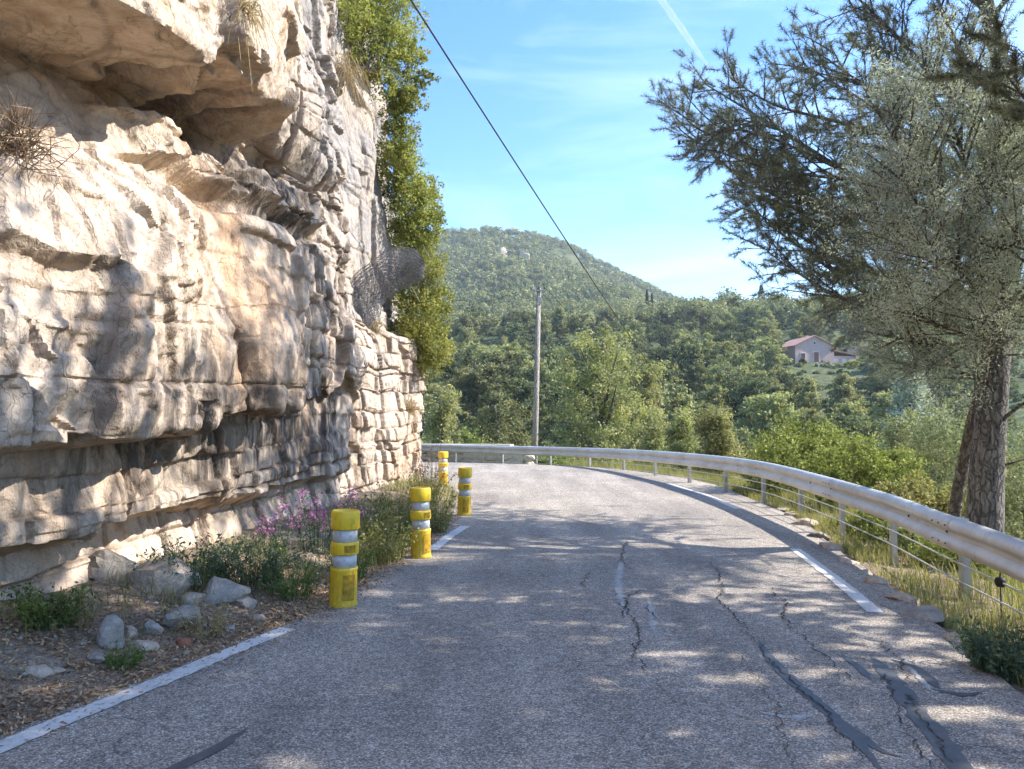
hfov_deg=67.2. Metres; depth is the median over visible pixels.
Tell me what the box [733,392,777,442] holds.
pale pine
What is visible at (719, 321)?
pale pine
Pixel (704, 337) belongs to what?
pale pine
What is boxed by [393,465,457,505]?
grass tuft
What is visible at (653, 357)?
hillside oak
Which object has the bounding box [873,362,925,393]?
hillside pine
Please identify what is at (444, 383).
pale pine
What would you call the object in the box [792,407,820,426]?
pale pine
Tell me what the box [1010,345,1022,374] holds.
hillside oak
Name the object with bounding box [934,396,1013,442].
hillside pine
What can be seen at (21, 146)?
dead shrub
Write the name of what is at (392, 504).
grass tuft
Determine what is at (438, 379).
pale pine
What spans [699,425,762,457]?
hillside pine
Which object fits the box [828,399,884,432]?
pale pine
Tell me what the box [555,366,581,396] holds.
pale pine
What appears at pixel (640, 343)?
hillside pine
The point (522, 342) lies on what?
hillside pine
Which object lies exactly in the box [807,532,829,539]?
kerb stone
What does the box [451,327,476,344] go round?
pale pine
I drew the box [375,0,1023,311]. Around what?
sky
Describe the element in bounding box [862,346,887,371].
hillside pine
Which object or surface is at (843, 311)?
pale pine
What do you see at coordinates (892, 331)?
hillside pine
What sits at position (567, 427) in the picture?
hillside oak
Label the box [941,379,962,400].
hillside pine
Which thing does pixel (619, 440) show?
hillside pine
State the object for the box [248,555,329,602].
weed clump
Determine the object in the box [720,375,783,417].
hillside oak
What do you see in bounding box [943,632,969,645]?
kerb stone
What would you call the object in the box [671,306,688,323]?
hillside pine
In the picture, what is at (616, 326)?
hillside oak
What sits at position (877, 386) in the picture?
hillside pine
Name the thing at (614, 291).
forest
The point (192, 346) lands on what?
cliff
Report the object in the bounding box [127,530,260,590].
weed clump
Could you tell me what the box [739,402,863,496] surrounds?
bush
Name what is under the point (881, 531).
bush
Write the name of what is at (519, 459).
stone wall
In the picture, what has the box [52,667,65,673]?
stone
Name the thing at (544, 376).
hillside pine
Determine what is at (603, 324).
pale pine
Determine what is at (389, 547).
weed clump
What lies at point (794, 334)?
pale pine
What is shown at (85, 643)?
pebbles
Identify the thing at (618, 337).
hillside pine
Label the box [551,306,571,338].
hillside pine
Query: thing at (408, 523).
grass tuft
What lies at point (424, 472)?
dry weed
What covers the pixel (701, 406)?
hillside pine
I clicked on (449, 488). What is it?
cliff foot grass
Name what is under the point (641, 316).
hillside oak
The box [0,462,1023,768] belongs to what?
road
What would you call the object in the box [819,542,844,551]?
kerb stone
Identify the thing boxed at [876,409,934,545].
young pine
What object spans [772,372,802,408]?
hillside oak
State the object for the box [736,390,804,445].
pale pine
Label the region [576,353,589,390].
hillside pine
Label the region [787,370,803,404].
pale pine
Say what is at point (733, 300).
hillside pine
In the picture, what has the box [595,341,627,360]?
hillside pine
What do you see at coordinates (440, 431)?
pine tree
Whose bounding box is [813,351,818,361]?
door
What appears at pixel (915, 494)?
bush
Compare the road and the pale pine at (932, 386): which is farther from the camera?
the pale pine at (932, 386)
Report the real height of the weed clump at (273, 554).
0.518 m
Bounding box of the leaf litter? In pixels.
[0,514,459,767]
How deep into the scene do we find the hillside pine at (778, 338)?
175.37 m
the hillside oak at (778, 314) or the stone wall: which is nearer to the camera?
the stone wall
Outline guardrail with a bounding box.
[421,443,1023,614]
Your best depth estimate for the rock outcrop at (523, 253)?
613.07 m
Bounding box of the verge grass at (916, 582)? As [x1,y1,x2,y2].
[561,457,1023,687]
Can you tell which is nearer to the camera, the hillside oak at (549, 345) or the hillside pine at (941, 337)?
the hillside pine at (941, 337)
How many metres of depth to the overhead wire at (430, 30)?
16.00 m
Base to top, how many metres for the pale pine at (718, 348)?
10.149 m
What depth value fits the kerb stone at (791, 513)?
12.76 m
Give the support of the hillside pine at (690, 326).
on the ground at (74, 674)
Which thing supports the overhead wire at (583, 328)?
attached to the utility pole
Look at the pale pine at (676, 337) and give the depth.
184.16 m
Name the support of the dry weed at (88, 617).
on the ground at (74, 674)
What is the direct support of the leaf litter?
on the ground at (74, 674)
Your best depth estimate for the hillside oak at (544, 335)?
207.14 m
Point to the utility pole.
(536, 383)
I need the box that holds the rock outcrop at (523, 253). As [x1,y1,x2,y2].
[519,251,529,261]
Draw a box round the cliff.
[0,0,426,599]
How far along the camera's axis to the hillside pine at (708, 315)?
226.04 m
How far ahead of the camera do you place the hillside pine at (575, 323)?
228.87 m
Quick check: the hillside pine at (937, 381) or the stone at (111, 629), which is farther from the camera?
the hillside pine at (937, 381)
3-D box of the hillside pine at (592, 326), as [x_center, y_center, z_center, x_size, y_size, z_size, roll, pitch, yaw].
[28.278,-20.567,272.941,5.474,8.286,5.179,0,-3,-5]
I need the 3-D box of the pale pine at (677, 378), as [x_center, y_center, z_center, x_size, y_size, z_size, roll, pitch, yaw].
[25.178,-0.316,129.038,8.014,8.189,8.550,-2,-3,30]
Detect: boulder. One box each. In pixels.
[88,549,137,580]
[130,556,201,594]
[202,576,250,604]
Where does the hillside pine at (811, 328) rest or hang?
on the ground at (74, 674)
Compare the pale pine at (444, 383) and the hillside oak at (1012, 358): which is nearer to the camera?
the pale pine at (444, 383)
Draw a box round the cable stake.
[994,572,1005,621]
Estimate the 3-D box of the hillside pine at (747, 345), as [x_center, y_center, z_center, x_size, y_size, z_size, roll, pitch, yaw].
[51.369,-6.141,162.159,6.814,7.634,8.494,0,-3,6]
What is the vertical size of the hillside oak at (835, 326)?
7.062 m
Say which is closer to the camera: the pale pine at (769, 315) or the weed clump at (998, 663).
the weed clump at (998, 663)
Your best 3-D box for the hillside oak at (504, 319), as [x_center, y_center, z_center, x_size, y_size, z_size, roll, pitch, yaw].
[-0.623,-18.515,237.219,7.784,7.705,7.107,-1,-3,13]
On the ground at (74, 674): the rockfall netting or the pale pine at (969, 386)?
the pale pine at (969, 386)
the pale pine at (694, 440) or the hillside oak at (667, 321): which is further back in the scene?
the hillside oak at (667, 321)
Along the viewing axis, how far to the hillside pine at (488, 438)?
76.22 m
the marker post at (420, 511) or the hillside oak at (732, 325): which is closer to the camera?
the marker post at (420, 511)
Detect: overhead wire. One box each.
[410,0,696,427]
[547,290,671,411]
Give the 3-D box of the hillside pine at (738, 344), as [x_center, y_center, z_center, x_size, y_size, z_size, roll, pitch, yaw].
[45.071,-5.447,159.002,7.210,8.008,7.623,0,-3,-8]
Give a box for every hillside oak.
[420,407,458,442]
[429,322,452,341]
[434,349,508,414]
[439,342,463,367]
[444,350,478,384]
[464,302,495,334]
[477,375,558,445]
[488,353,540,409]
[495,321,534,345]
[498,312,520,333]
[498,320,528,341]
[527,347,572,364]
[529,330,555,346]
[538,440,554,464]
[538,456,561,464]
[540,379,583,445]
[542,341,558,356]
[558,346,581,367]
[559,386,631,447]
[574,360,611,388]
[604,319,622,337]
[622,358,679,394]
[630,309,646,323]
[630,383,689,419]
[636,347,677,365]
[640,317,662,342]
[650,309,676,328]
[650,337,710,388]
[664,359,687,386]
[699,320,752,339]
[707,329,737,344]
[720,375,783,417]
[726,330,770,353]
[758,305,791,328]
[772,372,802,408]
[777,300,795,325]
[787,309,807,325]
[792,412,883,471]
[819,311,843,331]
[834,309,872,343]
[881,340,915,358]
[950,316,973,341]
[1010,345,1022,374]
[1011,344,1019,365]
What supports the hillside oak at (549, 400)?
on the ground at (74, 674)
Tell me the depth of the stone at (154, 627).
5.33 m
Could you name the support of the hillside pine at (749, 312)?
on the ground at (74, 674)
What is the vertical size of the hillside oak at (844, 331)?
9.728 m
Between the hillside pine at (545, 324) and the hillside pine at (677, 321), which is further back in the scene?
the hillside pine at (677, 321)
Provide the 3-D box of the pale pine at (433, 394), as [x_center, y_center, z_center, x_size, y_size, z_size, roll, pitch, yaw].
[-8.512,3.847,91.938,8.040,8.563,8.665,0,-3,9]
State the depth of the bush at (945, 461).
19.21 m
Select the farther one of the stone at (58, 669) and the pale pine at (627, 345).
the pale pine at (627, 345)
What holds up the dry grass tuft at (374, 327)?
on the cliff
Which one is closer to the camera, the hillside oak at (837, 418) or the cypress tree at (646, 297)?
the hillside oak at (837, 418)
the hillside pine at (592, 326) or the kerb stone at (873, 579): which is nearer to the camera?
the kerb stone at (873, 579)
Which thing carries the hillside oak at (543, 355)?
on the ground at (74, 674)
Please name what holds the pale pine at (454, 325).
on the ground at (74, 674)
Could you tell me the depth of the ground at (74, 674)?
5.95 m
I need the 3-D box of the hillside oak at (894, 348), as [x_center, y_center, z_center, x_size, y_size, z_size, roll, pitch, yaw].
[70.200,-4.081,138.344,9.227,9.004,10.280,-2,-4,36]
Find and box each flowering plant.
[245,504,300,557]
[276,485,364,555]
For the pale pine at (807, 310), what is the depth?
238.84 m
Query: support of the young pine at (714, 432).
on the ground at (74, 674)
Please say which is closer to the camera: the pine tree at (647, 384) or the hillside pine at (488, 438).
the pine tree at (647, 384)
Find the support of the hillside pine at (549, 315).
on the ground at (74, 674)
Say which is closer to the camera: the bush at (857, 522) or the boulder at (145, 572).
the boulder at (145, 572)
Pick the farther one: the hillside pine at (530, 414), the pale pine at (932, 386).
the pale pine at (932, 386)
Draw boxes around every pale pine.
[422,367,451,395]
[422,382,472,440]
[425,381,448,393]
[450,317,458,332]
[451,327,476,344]
[453,341,488,358]
[486,346,505,365]
[497,335,509,345]
[497,341,534,377]
[531,414,580,446]
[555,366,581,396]
[586,354,631,388]
[594,321,608,337]
[612,341,638,360]
[648,358,685,383]
[664,428,703,450]
[669,331,687,354]
[669,340,689,366]
[696,384,731,411]
[700,331,714,349]
[701,339,738,385]
[708,319,729,329]
[723,311,733,321]
[731,306,739,326]
[731,368,784,400]
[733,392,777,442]
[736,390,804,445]
[744,335,793,371]
[752,317,783,337]
[760,308,779,334]
[787,319,803,339]
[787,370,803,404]
[792,298,803,320]
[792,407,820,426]
[793,376,825,417]
[802,297,817,319]
[821,370,864,418]
[828,302,850,328]
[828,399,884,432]
[863,390,896,436]
[923,342,968,388]
[933,345,977,401]
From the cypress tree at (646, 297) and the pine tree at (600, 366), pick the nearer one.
the pine tree at (600, 366)
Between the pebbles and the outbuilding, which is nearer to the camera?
the pebbles
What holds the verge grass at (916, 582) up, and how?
on the ground at (74, 674)
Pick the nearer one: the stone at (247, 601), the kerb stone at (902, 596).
the stone at (247, 601)
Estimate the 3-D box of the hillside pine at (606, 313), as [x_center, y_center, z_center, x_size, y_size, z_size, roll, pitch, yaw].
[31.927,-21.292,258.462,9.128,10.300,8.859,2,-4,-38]
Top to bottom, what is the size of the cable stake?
0.600 m
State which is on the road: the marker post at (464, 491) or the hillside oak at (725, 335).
the marker post at (464, 491)
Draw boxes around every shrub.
[0,77,90,203]
[336,0,430,113]
[375,83,451,256]
[386,248,461,381]
[395,34,440,116]
[784,357,806,364]
[843,360,859,365]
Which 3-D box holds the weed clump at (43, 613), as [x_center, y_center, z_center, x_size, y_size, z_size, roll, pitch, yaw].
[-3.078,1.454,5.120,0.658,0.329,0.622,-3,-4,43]
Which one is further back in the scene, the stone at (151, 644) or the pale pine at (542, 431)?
the pale pine at (542, 431)
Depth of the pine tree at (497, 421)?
59.45 m
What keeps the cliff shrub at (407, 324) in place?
on the cliff
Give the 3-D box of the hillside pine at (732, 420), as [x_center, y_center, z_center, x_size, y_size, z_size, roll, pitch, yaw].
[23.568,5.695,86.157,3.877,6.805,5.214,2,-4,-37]
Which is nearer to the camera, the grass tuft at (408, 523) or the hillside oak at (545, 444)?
the grass tuft at (408, 523)
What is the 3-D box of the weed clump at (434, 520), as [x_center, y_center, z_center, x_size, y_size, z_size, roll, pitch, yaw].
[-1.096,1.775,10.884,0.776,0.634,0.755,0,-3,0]
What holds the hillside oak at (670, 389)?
on the ground at (74, 674)
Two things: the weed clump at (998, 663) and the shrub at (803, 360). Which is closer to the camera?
the weed clump at (998, 663)
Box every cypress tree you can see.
[645,289,648,308]
[757,285,764,301]
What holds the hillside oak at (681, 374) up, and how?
on the ground at (74, 674)
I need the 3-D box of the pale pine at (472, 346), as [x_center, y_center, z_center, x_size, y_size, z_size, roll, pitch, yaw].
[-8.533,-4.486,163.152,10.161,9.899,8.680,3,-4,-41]
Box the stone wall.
[421,444,534,463]
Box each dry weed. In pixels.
[50,585,115,630]
[411,442,448,497]
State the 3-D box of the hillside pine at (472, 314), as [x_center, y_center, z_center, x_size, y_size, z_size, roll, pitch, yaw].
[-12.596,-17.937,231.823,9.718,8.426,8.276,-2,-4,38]
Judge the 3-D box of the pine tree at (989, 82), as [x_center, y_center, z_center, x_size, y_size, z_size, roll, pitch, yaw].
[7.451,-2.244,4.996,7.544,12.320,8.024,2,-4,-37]
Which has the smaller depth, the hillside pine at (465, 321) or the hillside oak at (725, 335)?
the hillside oak at (725, 335)
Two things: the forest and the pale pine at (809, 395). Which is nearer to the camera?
the pale pine at (809, 395)
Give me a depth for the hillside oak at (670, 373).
112.96 m
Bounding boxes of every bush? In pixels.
[459,424,501,443]
[538,456,578,465]
[698,438,769,481]
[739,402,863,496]
[792,424,934,503]
[797,425,934,513]
[829,507,887,537]
[849,520,941,553]
[873,466,967,537]
[888,401,968,537]
[906,534,997,578]
[910,391,1023,527]
[961,448,1023,539]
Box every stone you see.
[17,664,53,677]
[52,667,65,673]
[88,652,107,663]
[95,614,124,648]
[124,625,137,638]
[128,640,159,651]
[143,619,164,634]
[161,605,199,627]
[175,638,192,646]
[180,592,205,605]
[225,624,234,630]
[233,596,256,608]
[249,614,265,621]
[775,507,789,511]
[784,511,796,516]
[792,518,817,526]
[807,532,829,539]
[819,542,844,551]
[838,557,859,564]
[859,569,872,574]
[864,575,889,585]
[884,592,923,605]
[901,605,946,622]
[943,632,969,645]
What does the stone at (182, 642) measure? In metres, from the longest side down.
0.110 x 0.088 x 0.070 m
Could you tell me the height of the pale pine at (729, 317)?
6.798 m
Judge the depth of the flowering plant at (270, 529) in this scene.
7.83 m
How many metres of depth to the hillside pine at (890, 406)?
84.64 m
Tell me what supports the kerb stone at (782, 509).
on the ground at (74, 674)
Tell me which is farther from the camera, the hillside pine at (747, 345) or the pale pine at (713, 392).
the hillside pine at (747, 345)
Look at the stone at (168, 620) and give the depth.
5.48 m
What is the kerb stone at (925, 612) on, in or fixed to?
on the ground at (74, 674)
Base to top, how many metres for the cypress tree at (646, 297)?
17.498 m
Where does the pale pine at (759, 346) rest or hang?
on the ground at (74, 674)
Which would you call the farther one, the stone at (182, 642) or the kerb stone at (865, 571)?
the kerb stone at (865, 571)
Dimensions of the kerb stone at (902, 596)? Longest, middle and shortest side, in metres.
0.321 x 0.306 x 0.109 m
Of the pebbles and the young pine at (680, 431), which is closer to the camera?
the pebbles
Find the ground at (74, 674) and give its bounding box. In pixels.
[0,234,1023,734]
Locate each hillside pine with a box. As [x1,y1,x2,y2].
[420,433,434,443]
[446,361,517,420]
[453,314,481,339]
[459,311,485,328]
[459,430,509,443]
[471,345,504,360]
[505,402,546,439]
[507,309,542,336]
[513,339,528,349]
[517,357,561,403]
[524,343,546,351]
[525,439,559,456]
[527,317,556,343]
[541,310,554,319]
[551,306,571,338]
[564,337,590,358]
[565,312,595,335]
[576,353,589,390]
[582,432,640,460]
[586,317,596,334]
[592,307,619,331]
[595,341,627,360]
[596,331,629,345]
[611,309,637,332]
[616,351,642,367]
[620,320,650,353]
[631,380,703,436]
[653,324,670,348]
[663,400,712,426]
[664,319,705,345]
[668,328,699,344]
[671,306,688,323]
[677,340,709,395]
[680,305,706,331]
[694,310,716,333]
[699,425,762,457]
[700,362,751,406]
[712,350,764,380]
[713,295,744,311]
[715,406,734,427]
[721,339,746,354]
[734,303,765,329]
[740,338,764,353]
[759,345,787,383]
[763,335,787,354]
[791,310,806,336]
[793,315,832,336]
[844,412,894,448]
[861,357,890,401]
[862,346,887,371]
[863,334,896,364]
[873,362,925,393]
[879,374,935,437]
[880,320,898,339]
[902,329,960,364]
[926,396,960,423]
[929,373,951,398]
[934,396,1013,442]
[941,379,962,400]
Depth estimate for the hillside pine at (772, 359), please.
140.23 m
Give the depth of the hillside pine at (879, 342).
157.72 m
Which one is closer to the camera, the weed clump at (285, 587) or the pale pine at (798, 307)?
the weed clump at (285, 587)
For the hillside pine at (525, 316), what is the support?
on the ground at (74, 674)
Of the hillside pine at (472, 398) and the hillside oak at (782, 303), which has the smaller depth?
the hillside pine at (472, 398)
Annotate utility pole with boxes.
[530,287,545,462]
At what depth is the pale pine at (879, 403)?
89.46 m
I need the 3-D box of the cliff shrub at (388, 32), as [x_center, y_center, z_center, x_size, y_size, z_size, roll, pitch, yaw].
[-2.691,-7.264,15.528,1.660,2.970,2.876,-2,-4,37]
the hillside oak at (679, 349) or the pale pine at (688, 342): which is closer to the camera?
the hillside oak at (679, 349)
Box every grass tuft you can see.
[226,0,280,83]
[330,37,388,128]
[336,494,409,542]
[344,478,444,522]
[364,313,391,358]
[381,508,431,544]
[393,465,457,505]
[405,396,423,428]
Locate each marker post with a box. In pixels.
[328,509,359,607]
[410,487,431,558]
[438,451,447,484]
[457,467,471,515]
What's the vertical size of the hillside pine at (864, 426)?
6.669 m
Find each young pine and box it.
[630,417,669,468]
[657,401,703,472]
[685,403,749,484]
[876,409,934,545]
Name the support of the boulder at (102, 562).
on the ground at (74, 674)
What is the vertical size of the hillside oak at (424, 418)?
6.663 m
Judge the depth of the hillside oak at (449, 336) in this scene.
222.12 m
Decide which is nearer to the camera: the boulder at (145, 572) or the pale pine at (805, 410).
the boulder at (145, 572)
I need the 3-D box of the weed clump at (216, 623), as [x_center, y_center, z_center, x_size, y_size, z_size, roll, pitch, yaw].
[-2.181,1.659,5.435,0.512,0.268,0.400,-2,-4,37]
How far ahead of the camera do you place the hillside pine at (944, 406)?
90.20 m
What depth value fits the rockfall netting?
15.07 m
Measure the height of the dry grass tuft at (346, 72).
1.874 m
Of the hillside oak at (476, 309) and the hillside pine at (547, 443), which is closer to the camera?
the hillside pine at (547, 443)
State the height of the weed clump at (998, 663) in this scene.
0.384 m
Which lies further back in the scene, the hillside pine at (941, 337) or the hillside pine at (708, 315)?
the hillside pine at (708, 315)
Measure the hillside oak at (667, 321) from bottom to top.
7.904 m
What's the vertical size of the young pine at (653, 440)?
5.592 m
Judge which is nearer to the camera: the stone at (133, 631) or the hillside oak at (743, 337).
the stone at (133, 631)
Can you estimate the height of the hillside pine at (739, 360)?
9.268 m
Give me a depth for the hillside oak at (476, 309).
243.68 m
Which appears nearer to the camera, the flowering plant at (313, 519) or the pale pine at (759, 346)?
the flowering plant at (313, 519)
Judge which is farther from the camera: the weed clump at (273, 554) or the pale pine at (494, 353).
the pale pine at (494, 353)
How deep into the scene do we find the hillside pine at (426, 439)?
77.91 m
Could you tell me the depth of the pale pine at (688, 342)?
168.24 m
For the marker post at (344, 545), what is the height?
0.790 m
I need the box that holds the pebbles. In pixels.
[3,508,453,727]
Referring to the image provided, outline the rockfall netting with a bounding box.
[352,245,440,328]
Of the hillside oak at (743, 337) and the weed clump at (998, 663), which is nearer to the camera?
the weed clump at (998, 663)
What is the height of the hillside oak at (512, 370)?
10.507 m
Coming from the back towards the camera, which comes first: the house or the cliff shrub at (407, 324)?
the house
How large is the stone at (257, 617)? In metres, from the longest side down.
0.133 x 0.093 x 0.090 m
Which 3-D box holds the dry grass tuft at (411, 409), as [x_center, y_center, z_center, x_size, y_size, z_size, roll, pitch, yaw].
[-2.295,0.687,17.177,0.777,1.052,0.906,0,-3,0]
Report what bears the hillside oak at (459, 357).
on the ground at (74, 674)
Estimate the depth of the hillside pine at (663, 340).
216.76 m
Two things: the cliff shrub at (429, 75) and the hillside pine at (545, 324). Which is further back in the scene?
the hillside pine at (545, 324)
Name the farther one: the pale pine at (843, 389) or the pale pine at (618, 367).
the pale pine at (618, 367)
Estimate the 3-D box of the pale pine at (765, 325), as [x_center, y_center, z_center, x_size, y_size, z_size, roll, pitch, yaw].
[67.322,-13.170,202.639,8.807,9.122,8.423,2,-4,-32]
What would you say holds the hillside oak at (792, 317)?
on the ground at (74, 674)
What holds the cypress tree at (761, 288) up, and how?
on the ground at (74, 674)
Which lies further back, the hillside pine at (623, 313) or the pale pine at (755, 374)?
the hillside pine at (623, 313)
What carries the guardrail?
on the ground at (74, 674)
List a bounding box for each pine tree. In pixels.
[422,387,468,443]
[459,390,544,456]
[542,324,672,467]
[621,353,674,462]
[640,0,1023,563]
[874,335,947,485]
[913,5,1023,130]
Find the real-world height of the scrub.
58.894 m
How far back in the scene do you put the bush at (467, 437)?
36.68 m
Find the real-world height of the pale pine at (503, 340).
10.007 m
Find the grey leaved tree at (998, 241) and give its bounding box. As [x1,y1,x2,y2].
[793,0,1023,516]
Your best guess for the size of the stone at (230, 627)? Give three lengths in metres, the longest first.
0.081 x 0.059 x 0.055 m
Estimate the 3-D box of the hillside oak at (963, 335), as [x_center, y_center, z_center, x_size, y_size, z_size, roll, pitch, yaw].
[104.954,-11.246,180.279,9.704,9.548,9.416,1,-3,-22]
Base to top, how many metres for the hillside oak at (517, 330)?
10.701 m
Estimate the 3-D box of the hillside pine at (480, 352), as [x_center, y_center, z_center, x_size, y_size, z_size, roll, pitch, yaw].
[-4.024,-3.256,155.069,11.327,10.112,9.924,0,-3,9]
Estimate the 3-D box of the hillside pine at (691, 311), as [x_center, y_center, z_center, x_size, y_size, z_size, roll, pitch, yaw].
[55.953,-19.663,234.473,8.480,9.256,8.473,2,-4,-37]
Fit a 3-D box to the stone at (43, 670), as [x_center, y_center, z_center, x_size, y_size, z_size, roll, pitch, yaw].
[-2.766,1.663,4.470,0.196,0.076,0.122,9,-3,-22]
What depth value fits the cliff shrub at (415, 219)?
17.07 m
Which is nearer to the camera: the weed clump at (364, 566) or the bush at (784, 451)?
the weed clump at (364, 566)
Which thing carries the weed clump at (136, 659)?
on the ground at (74, 674)
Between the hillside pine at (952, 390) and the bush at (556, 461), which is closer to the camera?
the bush at (556, 461)
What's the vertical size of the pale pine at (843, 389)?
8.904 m
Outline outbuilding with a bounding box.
[843,347,868,352]
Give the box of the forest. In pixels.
[394,225,1018,334]
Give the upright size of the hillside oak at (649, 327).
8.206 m
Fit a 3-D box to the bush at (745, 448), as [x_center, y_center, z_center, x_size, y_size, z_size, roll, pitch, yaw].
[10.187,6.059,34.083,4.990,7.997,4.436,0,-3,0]
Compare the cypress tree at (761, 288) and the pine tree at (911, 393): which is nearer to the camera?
the pine tree at (911, 393)
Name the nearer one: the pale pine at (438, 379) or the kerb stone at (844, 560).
the kerb stone at (844, 560)
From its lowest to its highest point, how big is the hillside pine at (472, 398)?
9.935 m
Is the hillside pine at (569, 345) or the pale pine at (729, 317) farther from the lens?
the pale pine at (729, 317)
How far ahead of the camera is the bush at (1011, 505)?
12.18 m
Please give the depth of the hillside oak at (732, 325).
183.98 m
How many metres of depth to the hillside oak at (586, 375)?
116.38 m
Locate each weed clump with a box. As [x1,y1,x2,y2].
[0,581,102,632]
[101,639,151,672]
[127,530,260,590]
[162,601,234,641]
[178,522,314,588]
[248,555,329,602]
[317,536,380,582]
[357,515,425,564]
[406,487,462,532]
[940,614,1023,683]
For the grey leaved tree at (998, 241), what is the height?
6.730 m
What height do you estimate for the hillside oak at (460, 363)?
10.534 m
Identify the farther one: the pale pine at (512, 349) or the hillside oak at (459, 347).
the hillside oak at (459, 347)
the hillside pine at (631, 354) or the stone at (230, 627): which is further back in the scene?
the hillside pine at (631, 354)
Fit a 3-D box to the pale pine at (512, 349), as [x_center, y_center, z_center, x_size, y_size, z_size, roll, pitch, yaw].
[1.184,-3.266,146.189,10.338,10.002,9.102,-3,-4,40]
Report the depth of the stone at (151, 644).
5.06 m
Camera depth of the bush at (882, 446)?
27.88 m
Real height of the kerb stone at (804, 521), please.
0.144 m
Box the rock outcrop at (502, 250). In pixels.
[496,247,506,256]
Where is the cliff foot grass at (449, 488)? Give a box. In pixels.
[0,474,457,675]
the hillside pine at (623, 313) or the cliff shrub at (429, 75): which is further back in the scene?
the hillside pine at (623, 313)
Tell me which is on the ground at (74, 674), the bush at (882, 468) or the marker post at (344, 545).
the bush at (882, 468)
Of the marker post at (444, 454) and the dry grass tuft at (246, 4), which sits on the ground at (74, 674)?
the marker post at (444, 454)
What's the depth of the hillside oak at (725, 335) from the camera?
176.68 m
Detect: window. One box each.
[800,353,805,359]
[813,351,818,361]
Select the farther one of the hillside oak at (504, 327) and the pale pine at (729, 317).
the pale pine at (729, 317)
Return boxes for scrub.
[448,317,1023,474]
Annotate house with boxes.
[777,335,857,362]
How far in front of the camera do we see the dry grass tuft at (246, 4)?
6.36 m
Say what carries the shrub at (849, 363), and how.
on the ground at (74, 674)
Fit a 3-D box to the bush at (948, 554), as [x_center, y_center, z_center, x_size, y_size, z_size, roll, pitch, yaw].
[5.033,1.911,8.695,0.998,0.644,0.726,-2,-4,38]
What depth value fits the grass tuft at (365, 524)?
9.35 m
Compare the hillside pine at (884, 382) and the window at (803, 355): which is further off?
the window at (803, 355)
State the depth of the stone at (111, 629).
5.01 m
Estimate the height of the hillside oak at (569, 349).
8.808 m
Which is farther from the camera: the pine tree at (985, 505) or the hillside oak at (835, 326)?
the hillside oak at (835, 326)
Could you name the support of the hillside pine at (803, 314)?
on the ground at (74, 674)
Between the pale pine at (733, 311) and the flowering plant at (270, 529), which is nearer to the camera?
the flowering plant at (270, 529)
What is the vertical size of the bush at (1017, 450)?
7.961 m
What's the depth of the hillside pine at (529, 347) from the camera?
187.39 m
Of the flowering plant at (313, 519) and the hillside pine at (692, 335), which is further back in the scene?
the hillside pine at (692, 335)
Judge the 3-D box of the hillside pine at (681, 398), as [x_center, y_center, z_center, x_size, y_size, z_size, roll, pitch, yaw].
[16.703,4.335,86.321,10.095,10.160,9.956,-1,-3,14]
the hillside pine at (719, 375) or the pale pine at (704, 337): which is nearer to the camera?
the hillside pine at (719, 375)
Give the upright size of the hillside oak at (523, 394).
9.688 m
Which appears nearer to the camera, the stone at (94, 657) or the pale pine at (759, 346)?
the stone at (94, 657)
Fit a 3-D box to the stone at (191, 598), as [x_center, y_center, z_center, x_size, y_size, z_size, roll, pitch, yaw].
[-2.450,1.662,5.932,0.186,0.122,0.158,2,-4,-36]
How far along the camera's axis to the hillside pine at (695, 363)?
139.40 m
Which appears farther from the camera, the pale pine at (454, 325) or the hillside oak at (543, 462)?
the pale pine at (454, 325)
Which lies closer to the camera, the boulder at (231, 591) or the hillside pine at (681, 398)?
the boulder at (231, 591)

